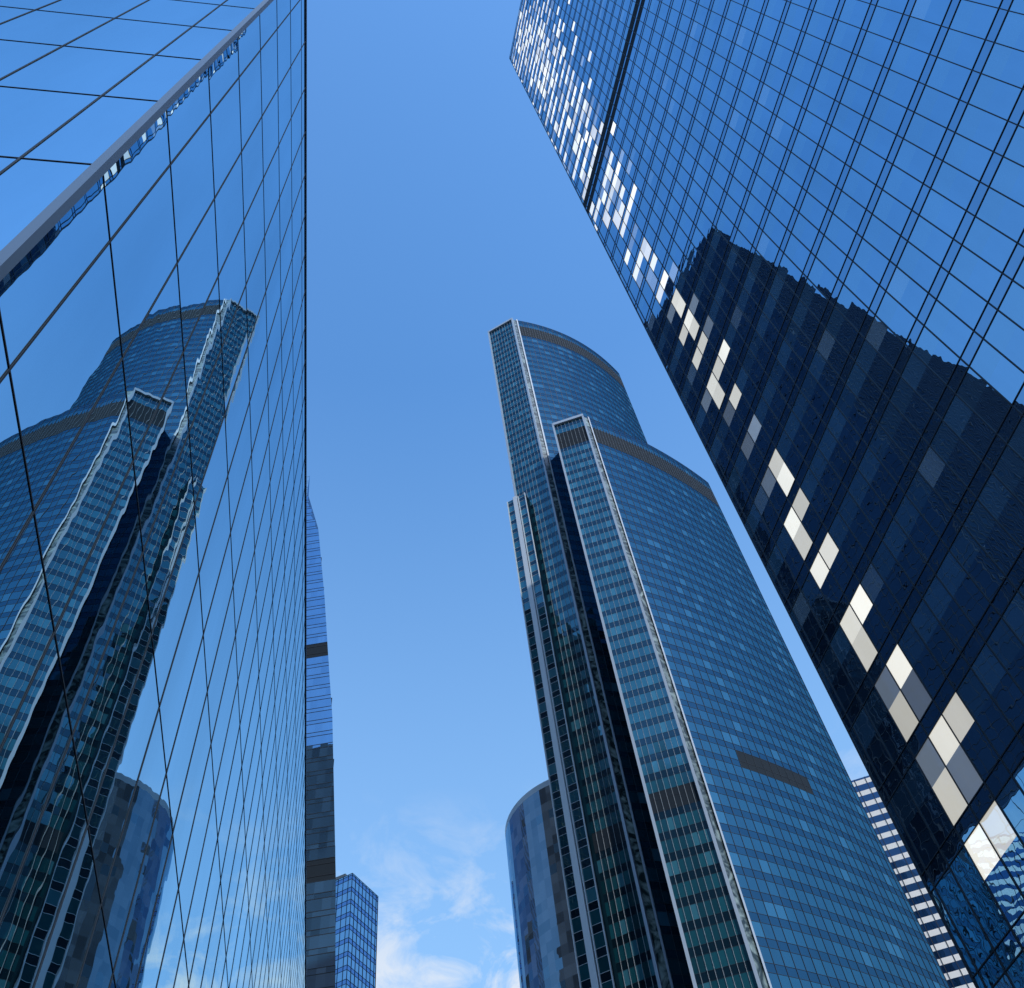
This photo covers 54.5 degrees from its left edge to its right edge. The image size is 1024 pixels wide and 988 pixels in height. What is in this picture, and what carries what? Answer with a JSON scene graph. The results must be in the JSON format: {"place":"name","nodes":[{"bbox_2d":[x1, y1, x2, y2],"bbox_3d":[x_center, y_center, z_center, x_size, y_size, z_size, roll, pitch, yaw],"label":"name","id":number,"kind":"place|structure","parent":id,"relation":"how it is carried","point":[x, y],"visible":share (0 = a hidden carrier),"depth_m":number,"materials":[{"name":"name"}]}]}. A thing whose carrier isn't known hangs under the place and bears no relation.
{"place":"outdoors","nodes":[
{"label":"outdoors","id":0,"kind":"place"},
{"bbox_2d":[0,0,306,987],"bbox_3d":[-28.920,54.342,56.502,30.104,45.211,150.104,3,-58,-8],"label":"building","id":1,"kind":"structure","parent":0,"point":[152,458],"depth_m":17.62,"materials":[{"name":"blue glass"}]},
{"bbox_2d":[306,476,335,987],"bbox_3d":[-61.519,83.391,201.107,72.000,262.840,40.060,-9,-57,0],"label":"tall tower","id":2,"kind":"structure","parent":0,"point":[320,898],"depth_m":196.70,"materials":[{"name":"blue glass"}]},
{"bbox_2d":[335,873,377,987],"bbox_3d":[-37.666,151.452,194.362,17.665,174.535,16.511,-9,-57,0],"label":"tower","id":3,"kind":"structure","parent":0,"point":[356,928],"depth_m":249.85,"materials":[{"name":"blue glass"}]},
{"bbox_2d":[307,0,868,987],"label":"sky","id":4,"kind":"structure","parent":0,"point":[443,211],"materials":[{"name":"blue"}]},
{"bbox_2d":[509,0,1023,987],"bbox_3d":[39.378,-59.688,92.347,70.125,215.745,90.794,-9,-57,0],"label":"tower","id":5,"kind":"structure","parent":0,"point":[807,218],"depth_m":48.43,"materials":[{"name":"blue glass"}]},
{"bbox_2d":[851,775,974,987],"bbox_3d":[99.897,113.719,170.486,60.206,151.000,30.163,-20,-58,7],"label":"striped tower","id":6,"kind":"structure","parent":0,"point":[951,964],"depth_m":202.81,"materials":[{"name":"grey"}]},
{"label":"ground","id":7,"kind":"structure","parent":0,"visible":0},
{"bbox_2d":[505,779,579,987],"bbox_3d":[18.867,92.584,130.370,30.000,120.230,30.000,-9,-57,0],"label":"round tower","id":8,"kind":"structure","parent":7,"relation":"on","point":[546,958],"depth_m":158.30,"materials":[{"name":"blue glass"}]},
{"bbox_2d":[507,492,619,987],"bbox_3d":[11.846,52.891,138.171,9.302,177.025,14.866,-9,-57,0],"label":"tower wing","id":9,"kind":"structure","parent":7,"relation":"on","point":[594,952],"depth_m":145.29,"materials":[{"name":"blue glass"}]},
{"bbox_2d":[488,318,693,987],"bbox_3d":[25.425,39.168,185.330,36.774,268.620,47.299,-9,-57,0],"label":"tower","id":10,"kind":"structure","parent":7,"relation":"on","point":[545,378],"depth_m":169.80,"materials":[{"name":"blue glass"}]},
{"bbox_2d":[552,414,949,987],"bbox_3d":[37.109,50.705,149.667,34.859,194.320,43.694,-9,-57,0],"label":"skyscraper","id":11,"kind":"structure","parent":7,"relation":"on","point":[779,871],"depth_m":143.81,"materials":[{"name":"blue glass"}]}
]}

